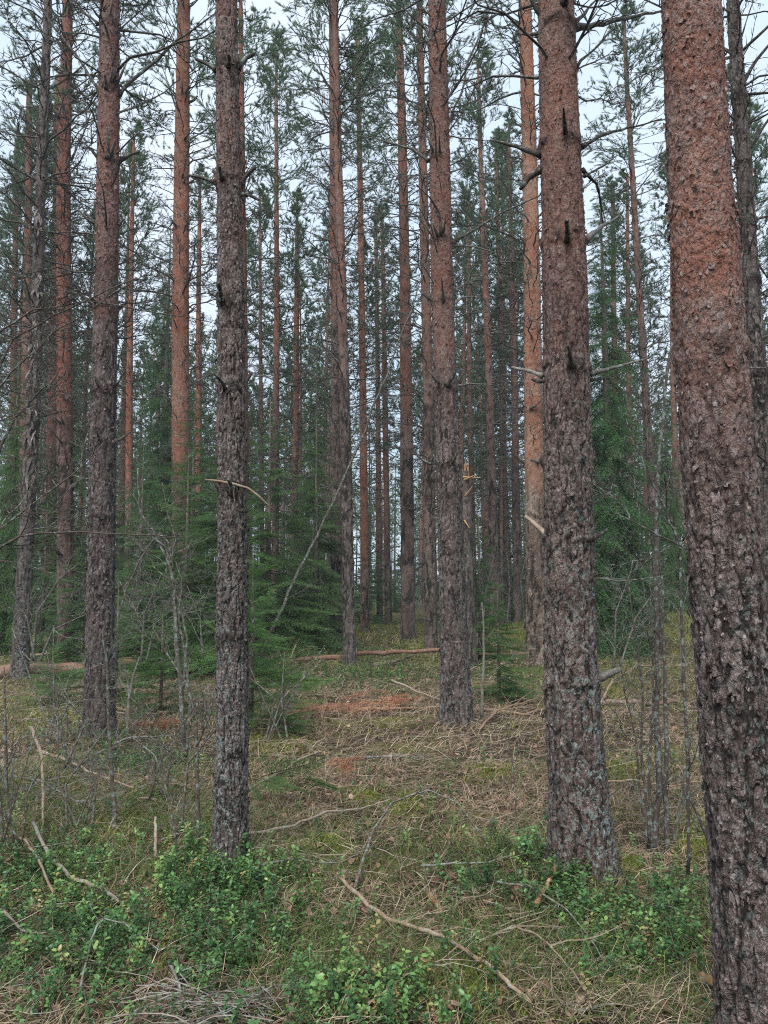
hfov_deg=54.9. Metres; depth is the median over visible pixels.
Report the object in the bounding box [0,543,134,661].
bare shrub
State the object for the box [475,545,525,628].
bare shrub
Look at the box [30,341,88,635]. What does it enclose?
spruce tree
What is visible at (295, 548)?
spruce tree
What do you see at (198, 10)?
sky
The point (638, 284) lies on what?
pine tree
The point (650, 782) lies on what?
dead branch
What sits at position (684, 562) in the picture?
spruce tree
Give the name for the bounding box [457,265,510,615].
pine tree
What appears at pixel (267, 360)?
pine tree
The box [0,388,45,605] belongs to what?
spruce tree
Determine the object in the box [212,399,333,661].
spruce tree
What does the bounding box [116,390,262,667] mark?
spruce tree
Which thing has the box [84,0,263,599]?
pine tree
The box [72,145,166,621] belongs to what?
pine tree
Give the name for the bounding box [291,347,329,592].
pine tree
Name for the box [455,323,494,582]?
pine tree
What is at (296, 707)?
spruce tree
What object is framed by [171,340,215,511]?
pine tree
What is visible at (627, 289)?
pine tree
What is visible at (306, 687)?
spruce bough
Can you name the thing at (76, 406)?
pine tree
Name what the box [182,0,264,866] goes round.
pine tree
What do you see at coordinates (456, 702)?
pine tree
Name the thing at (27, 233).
pine tree
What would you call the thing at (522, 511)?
pine tree
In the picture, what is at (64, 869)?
dead branch
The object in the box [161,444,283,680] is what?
spruce tree
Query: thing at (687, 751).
birch sapling
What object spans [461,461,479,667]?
snapped pine
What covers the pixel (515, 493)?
pine tree
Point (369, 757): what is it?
dead branch
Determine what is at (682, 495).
pine tree
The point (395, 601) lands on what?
spruce tree
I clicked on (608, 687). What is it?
dead branch
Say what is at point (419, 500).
pine tree
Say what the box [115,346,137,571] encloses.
pine tree
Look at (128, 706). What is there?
bare sapling
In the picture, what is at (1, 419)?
pine tree
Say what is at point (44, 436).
pine tree
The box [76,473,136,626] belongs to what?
spruce tree
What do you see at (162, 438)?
spruce tree
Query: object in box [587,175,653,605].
pine tree
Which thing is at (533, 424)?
pine tree
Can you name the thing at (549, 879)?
dead branch
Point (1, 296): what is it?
pine tree
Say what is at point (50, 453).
pine tree
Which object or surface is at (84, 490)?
pine tree
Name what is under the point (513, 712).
fallen log
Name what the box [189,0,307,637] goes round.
pine tree
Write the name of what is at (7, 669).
fallen log
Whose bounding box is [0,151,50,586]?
pine tree
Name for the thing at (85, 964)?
dead branch
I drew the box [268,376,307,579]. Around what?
pine tree
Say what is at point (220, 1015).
twig heap
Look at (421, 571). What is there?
pine tree
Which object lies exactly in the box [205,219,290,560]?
pine tree
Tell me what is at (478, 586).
spruce tree
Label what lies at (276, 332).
pine tree
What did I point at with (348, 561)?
pine tree
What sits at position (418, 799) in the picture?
moss
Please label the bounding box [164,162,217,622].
pine tree
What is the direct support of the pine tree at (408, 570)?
on the ground at (396, 617)
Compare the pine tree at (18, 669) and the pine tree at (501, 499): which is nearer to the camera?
the pine tree at (18, 669)
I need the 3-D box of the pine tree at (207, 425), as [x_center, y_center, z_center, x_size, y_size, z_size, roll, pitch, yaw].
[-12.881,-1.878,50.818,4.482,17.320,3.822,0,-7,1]
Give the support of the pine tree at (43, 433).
on the ground at (396, 617)
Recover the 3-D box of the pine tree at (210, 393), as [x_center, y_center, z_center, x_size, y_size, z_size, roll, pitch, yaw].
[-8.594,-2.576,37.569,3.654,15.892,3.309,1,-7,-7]
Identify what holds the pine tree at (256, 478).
on the ground at (396, 617)
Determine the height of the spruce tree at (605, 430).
11.635 m
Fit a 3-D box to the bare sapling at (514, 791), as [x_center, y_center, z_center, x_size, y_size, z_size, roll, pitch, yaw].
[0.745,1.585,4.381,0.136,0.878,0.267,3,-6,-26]
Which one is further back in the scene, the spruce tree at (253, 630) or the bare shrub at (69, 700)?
the spruce tree at (253, 630)
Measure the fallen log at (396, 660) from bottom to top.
0.235 m
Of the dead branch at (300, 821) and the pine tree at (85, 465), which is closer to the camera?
the dead branch at (300, 821)
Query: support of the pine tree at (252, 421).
on the ground at (396, 617)
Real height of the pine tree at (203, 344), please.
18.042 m
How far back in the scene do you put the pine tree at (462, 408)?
31.21 m
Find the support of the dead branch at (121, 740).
on the ground at (396, 617)
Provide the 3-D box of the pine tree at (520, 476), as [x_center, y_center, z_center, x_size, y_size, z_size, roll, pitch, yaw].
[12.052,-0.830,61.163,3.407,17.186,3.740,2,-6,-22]
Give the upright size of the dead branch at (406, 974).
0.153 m
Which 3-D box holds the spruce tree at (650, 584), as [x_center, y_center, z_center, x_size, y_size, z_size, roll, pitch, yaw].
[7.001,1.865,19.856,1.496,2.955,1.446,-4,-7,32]
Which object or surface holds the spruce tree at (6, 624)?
on the ground at (396, 617)
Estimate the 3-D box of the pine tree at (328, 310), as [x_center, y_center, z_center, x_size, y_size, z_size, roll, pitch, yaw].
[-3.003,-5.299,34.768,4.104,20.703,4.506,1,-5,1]
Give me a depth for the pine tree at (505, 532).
27.46 m
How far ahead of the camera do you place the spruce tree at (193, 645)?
12.51 m
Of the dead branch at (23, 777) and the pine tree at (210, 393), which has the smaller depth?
the dead branch at (23, 777)
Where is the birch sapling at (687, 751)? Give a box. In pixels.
[557,383,698,874]
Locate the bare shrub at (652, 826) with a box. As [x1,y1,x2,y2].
[596,323,701,855]
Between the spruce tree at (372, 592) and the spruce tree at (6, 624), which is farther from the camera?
the spruce tree at (372, 592)
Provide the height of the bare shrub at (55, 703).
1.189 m
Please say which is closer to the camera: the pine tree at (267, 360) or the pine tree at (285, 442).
the pine tree at (267, 360)
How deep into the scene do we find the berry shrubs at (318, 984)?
3.24 m
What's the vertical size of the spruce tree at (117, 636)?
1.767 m
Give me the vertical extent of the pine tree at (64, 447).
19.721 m
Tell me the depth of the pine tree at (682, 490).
39.44 m
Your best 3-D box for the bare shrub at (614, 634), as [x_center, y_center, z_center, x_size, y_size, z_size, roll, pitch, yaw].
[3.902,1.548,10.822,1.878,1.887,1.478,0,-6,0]
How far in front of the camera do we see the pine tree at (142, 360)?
37.29 m
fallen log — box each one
[0,650,257,679]
[298,645,525,661]
[321,688,438,710]
[372,654,413,666]
[473,696,544,715]
[601,688,695,705]
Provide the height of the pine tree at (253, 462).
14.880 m
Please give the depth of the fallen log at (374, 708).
8.95 m
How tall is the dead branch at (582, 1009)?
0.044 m
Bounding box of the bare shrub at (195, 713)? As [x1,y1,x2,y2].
[112,621,250,846]
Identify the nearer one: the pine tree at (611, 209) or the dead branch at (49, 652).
the dead branch at (49, 652)
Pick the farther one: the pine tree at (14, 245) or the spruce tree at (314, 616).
the pine tree at (14, 245)
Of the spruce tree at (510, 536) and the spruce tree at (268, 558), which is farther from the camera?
the spruce tree at (510, 536)
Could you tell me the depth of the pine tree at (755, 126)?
26.24 m
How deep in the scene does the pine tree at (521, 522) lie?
35.38 m
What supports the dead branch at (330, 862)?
on the ground at (396, 617)
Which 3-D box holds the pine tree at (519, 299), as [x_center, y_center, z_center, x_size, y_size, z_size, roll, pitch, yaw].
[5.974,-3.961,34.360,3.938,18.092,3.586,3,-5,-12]
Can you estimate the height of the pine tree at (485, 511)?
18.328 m
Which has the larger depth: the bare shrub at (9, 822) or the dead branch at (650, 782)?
the dead branch at (650, 782)
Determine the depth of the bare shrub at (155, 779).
5.05 m
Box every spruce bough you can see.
[31,660,122,696]
[248,755,344,800]
[256,671,335,693]
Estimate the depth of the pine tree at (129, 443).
24.65 m
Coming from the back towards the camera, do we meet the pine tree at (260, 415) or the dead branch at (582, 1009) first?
the pine tree at (260, 415)
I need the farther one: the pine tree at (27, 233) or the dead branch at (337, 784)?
the pine tree at (27, 233)
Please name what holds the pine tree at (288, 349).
on the ground at (396, 617)
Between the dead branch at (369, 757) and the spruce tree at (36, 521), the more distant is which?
the spruce tree at (36, 521)
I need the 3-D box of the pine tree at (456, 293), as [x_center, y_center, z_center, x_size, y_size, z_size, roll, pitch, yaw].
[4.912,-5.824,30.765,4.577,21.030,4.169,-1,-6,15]
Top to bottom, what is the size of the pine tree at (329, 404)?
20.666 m
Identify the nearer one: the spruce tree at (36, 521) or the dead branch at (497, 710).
the dead branch at (497, 710)
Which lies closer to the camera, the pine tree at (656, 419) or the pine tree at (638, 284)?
the pine tree at (638, 284)
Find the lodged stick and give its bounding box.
[205,479,273,526]
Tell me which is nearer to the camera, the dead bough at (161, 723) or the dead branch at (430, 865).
the dead branch at (430, 865)
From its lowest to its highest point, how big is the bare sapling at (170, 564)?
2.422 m
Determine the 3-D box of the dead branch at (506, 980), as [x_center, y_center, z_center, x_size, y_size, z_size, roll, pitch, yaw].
[0.145,1.761,3.161,1.267,0.127,0.313,-5,-8,42]
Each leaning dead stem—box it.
[254,253,430,670]
[416,0,503,358]
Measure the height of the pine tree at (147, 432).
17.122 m
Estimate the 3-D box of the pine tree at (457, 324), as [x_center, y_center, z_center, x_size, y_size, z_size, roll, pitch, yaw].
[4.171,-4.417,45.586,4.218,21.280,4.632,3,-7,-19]
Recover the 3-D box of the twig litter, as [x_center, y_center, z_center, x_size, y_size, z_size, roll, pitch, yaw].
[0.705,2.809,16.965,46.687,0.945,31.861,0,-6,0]
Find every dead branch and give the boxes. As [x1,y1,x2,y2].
[0,808,90,893]
[0,907,29,946]
[6,643,82,657]
[8,750,126,806]
[29,726,48,835]
[31,820,132,912]
[36,749,139,788]
[69,721,193,763]
[79,895,160,987]
[135,787,213,806]
[153,816,157,856]
[167,958,217,1006]
[249,751,319,790]
[249,798,391,834]
[261,835,393,865]
[272,639,306,667]
[272,874,353,903]
[315,768,350,802]
[338,875,532,1003]
[349,748,426,759]
[353,772,498,888]
[367,932,485,1003]
[391,679,439,699]
[421,853,511,866]
[479,690,544,729]
[482,905,655,1009]
[496,880,607,967]
[533,864,557,905]
[573,1000,650,1013]
[601,645,680,703]
[608,768,702,789]
[614,814,646,829]
[625,890,686,912]
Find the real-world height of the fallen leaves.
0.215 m
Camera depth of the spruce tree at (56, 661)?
8.82 m
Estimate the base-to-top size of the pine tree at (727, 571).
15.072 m
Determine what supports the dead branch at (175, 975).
on the twig heap
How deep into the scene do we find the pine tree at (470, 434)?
30.91 m
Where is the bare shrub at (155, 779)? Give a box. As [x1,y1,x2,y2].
[95,674,213,800]
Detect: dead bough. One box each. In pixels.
[130,717,185,734]
[288,689,400,720]
[327,753,365,778]
[373,688,422,707]
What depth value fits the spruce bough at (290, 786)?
5.14 m
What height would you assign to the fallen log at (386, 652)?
0.484 m
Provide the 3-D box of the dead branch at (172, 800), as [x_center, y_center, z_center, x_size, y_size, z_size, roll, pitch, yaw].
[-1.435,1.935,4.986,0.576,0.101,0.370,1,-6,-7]
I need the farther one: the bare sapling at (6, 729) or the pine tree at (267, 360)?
the pine tree at (267, 360)
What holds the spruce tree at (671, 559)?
on the ground at (396, 617)
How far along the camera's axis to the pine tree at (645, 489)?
30.72 m
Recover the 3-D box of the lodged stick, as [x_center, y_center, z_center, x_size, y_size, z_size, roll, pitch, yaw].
[-0.780,-0.047,3.977,0.373,0.265,0.035,0,-6,0]
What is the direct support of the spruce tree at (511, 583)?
on the ground at (396, 617)
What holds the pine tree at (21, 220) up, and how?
on the ground at (396, 617)
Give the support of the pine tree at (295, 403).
on the ground at (396, 617)
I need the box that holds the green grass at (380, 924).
[0,606,712,1023]
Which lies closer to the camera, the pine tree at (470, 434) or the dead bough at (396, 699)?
the dead bough at (396, 699)
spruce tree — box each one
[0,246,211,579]
[0,348,40,656]
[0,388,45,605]
[3,503,82,657]
[8,648,82,708]
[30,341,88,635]
[30,499,127,662]
[31,454,45,625]
[48,582,165,709]
[69,448,194,677]
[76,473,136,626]
[115,217,201,638]
[115,453,216,675]
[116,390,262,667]
[118,613,209,717]
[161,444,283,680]
[165,423,292,646]
[166,427,216,619]
[182,539,331,745]
[210,455,282,623]
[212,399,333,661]
[252,673,317,737]
[256,475,291,614]
[261,417,385,653]
[270,501,311,622]
[278,345,329,637]
[326,553,371,621]
[354,522,394,623]
[376,546,416,612]
[417,544,439,620]
[468,584,542,706]
[472,513,523,661]
[483,429,523,622]
[510,543,525,620]
[513,536,525,619]
[586,175,687,662]
[627,528,672,623]
[641,369,690,613]
[664,515,688,610]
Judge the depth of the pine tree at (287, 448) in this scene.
42.74 m
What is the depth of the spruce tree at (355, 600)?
32.71 m
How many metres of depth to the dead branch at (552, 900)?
3.27 m
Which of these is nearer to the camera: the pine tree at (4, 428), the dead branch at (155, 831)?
the dead branch at (155, 831)
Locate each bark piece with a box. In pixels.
[425,891,443,914]
[697,971,712,987]
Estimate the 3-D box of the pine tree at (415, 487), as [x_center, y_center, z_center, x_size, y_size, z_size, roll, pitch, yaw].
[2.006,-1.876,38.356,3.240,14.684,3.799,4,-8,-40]
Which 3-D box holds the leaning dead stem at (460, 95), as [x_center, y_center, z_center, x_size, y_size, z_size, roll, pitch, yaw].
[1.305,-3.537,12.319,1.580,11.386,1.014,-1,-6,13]
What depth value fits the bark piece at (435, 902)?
3.57 m
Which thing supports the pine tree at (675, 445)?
on the ground at (396, 617)
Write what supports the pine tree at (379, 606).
on the ground at (396, 617)
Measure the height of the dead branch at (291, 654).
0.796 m
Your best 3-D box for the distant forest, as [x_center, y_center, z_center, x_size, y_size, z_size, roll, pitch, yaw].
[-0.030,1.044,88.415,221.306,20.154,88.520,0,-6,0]
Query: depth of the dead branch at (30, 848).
3.89 m
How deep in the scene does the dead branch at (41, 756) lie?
5.19 m
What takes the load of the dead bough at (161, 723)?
on the ground at (396, 617)
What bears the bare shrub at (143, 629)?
on the ground at (396, 617)
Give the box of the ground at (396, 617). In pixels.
[0,591,713,1023]
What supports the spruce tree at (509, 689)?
on the ground at (396, 617)
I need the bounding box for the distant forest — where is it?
[0,396,689,610]
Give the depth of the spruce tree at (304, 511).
22.09 m
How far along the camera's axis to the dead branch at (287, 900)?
3.53 m
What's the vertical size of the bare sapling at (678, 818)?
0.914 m
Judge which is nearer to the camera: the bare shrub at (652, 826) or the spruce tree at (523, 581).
the bare shrub at (652, 826)
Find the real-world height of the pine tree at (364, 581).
21.700 m
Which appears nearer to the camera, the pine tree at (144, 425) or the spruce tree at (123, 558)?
the spruce tree at (123, 558)
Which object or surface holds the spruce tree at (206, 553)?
on the ground at (396, 617)
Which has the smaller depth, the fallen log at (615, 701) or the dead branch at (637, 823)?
the dead branch at (637, 823)
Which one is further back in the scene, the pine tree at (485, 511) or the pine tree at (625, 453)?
the pine tree at (485, 511)
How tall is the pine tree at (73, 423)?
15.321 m
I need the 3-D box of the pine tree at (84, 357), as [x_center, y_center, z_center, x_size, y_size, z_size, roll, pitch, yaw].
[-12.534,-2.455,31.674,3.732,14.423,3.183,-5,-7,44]
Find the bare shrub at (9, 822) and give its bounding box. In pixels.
[0,720,81,842]
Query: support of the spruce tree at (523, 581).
on the ground at (396, 617)
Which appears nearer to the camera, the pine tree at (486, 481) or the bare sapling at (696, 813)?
the bare sapling at (696, 813)
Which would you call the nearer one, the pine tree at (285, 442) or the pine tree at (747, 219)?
the pine tree at (747, 219)
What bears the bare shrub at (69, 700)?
on the ground at (396, 617)
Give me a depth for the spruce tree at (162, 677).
8.43 m
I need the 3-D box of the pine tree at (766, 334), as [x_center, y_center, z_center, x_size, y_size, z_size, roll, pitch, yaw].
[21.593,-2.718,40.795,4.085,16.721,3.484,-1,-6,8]
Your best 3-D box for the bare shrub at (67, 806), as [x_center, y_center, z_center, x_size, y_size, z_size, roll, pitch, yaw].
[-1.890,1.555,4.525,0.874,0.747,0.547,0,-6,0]
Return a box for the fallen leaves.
[0,658,712,1023]
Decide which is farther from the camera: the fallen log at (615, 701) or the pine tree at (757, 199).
the pine tree at (757, 199)
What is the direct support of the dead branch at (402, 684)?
on the ground at (396, 617)
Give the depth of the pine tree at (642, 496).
46.26 m
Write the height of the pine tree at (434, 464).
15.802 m
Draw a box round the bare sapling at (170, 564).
[97,460,212,756]
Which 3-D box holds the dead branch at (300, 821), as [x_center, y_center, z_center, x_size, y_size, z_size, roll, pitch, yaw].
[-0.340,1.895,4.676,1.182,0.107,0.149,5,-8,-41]
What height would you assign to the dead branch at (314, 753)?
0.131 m
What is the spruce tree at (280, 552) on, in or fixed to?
on the ground at (396, 617)
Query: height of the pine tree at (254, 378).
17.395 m
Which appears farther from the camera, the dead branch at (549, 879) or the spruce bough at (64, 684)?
the spruce bough at (64, 684)
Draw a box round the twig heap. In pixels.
[100,955,306,1023]
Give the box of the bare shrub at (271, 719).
[249,644,325,742]
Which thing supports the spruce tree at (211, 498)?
on the ground at (396, 617)
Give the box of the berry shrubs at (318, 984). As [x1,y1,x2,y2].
[0,610,712,1023]
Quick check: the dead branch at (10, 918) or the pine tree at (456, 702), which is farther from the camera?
the pine tree at (456, 702)
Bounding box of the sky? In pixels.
[0,0,767,590]
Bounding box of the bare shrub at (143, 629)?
[115,547,250,660]
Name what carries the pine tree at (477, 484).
on the ground at (396, 617)
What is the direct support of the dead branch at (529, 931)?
on the ground at (396, 617)
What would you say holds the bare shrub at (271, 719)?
on the ground at (396, 617)
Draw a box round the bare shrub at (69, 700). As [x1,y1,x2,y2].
[22,651,114,768]
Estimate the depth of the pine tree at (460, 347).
36.87 m
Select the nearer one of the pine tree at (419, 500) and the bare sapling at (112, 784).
the bare sapling at (112, 784)
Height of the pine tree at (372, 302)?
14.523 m
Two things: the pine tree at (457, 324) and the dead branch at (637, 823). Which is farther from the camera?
the pine tree at (457, 324)
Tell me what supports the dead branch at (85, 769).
on the ground at (396, 617)
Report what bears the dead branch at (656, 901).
on the ground at (396, 617)
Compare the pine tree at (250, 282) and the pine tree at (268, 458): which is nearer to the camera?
the pine tree at (250, 282)
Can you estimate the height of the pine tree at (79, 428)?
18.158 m
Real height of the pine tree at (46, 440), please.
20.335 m
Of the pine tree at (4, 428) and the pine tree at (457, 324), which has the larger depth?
the pine tree at (4, 428)
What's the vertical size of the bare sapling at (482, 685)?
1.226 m
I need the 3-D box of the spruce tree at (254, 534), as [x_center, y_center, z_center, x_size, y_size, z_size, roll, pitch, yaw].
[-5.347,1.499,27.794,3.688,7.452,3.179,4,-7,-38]
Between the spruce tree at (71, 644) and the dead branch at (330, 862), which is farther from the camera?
the spruce tree at (71, 644)
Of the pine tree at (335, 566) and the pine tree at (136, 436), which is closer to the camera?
the pine tree at (335, 566)
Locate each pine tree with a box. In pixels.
[0,0,155,660]
[0,0,252,739]
[0,62,87,554]
[0,93,94,582]
[0,138,49,546]
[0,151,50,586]
[0,225,10,506]
[0,343,20,556]
[0,390,8,479]
[2,347,47,562]
[6,68,95,626]
[8,318,79,535]
[17,246,91,591]
[38,204,138,610]
[38,340,90,567]
[39,310,90,557]
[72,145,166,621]
[73,310,120,599]
[73,342,90,601]
[73,391,118,574]
[74,357,90,600]
[81,116,171,604]
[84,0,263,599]
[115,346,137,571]
[116,281,192,583]
[116,342,170,581]
[120,338,163,581]
[132,351,170,541]
[133,299,207,553]
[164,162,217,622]
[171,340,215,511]
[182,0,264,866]
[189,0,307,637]
[189,312,217,565]
[190,313,249,613]
[190,366,214,565]
[191,336,268,559]
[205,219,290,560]
[209,412,266,497]
[213,389,268,558]
[215,27,330,620]
[246,183,293,594]
[248,284,311,576]
[248,375,271,576]
[248,402,263,576]
[249,390,289,560]
[255,0,420,665]
[258,0,402,645]
[258,187,330,615]
[258,351,313,592]
[264,278,330,574]
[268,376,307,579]
[279,362,329,564]
[282,191,358,597]
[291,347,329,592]
[302,297,357,603]
[307,17,399,631]
[313,353,354,552]
[318,235,416,593]
[342,0,461,640]
[347,0,514,653]
[347,0,538,726]
[348,207,410,621]
[349,203,419,624]
[368,251,436,590]
[393,318,437,610]
[393,340,437,592]
[410,0,678,883]
[414,373,467,588]
[415,410,438,606]
[418,158,509,564]
[420,295,473,568]
[430,37,524,626]
[446,0,620,667]
[452,197,509,620]
[453,127,538,623]
[454,133,541,622]
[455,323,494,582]
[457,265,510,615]
[457,329,496,579]
[459,286,543,623]
[459,397,485,579]
[464,313,522,586]
[464,428,497,604]
[465,336,511,588]
[466,107,542,622]
[472,243,542,612]
[476,241,543,589]
[507,427,525,575]
[508,456,525,588]
[580,0,677,648]
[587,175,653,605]
[589,167,669,611]
[591,293,652,548]
[594,309,668,607]
[594,368,655,596]
[597,225,679,595]
[614,0,767,555]
[624,375,662,594]
[631,155,684,553]
[647,401,680,511]
[654,364,686,552]
[660,0,767,1023]
[668,409,686,583]
[726,65,767,349]
[732,97,767,363]
[764,320,767,362]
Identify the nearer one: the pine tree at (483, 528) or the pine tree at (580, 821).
the pine tree at (580, 821)
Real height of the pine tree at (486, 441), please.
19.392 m
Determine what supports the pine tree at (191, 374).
on the ground at (396, 617)
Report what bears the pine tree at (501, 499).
on the ground at (396, 617)
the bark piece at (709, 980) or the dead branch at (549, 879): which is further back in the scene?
the dead branch at (549, 879)
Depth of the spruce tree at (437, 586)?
33.80 m
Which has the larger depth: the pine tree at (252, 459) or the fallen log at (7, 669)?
the pine tree at (252, 459)
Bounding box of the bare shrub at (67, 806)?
[8,712,130,831]
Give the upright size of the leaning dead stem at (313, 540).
7.978 m
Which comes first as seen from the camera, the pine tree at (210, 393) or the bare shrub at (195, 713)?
the bare shrub at (195, 713)
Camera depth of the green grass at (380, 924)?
3.56 m
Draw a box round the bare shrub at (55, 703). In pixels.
[11,619,103,744]
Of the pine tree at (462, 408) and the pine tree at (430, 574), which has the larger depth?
the pine tree at (462, 408)
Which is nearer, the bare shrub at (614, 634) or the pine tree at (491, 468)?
the bare shrub at (614, 634)
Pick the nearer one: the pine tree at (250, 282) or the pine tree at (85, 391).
the pine tree at (85, 391)
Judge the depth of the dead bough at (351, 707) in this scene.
8.62 m
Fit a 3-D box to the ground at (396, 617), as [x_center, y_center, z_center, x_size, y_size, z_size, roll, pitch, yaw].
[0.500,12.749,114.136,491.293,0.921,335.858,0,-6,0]
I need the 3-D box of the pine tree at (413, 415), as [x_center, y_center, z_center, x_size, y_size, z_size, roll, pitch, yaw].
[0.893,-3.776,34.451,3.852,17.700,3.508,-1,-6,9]
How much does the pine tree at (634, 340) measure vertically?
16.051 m
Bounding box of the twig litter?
[0,615,712,1023]
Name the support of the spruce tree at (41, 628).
on the ground at (396, 617)
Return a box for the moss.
[0,611,713,1023]
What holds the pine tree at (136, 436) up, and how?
on the ground at (396, 617)
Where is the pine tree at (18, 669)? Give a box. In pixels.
[0,0,140,679]
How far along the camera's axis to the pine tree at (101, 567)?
7.40 m
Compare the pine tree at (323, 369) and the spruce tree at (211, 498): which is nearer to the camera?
the spruce tree at (211, 498)
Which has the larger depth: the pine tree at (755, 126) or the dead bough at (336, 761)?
the pine tree at (755, 126)
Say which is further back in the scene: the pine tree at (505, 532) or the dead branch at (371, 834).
the pine tree at (505, 532)
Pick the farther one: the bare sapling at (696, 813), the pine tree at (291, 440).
the pine tree at (291, 440)
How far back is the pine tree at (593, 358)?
43.83 m
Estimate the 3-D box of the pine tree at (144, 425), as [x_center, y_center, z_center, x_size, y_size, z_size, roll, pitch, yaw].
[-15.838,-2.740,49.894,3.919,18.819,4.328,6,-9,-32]
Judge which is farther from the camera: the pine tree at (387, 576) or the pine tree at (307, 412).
the pine tree at (307, 412)
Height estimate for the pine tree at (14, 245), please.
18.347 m
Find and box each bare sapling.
[0,667,56,799]
[59,615,153,829]
[90,648,154,741]
[97,460,212,756]
[469,602,516,717]
[494,703,529,840]
[630,694,704,845]
[676,775,705,836]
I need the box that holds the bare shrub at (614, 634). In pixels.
[597,557,694,682]

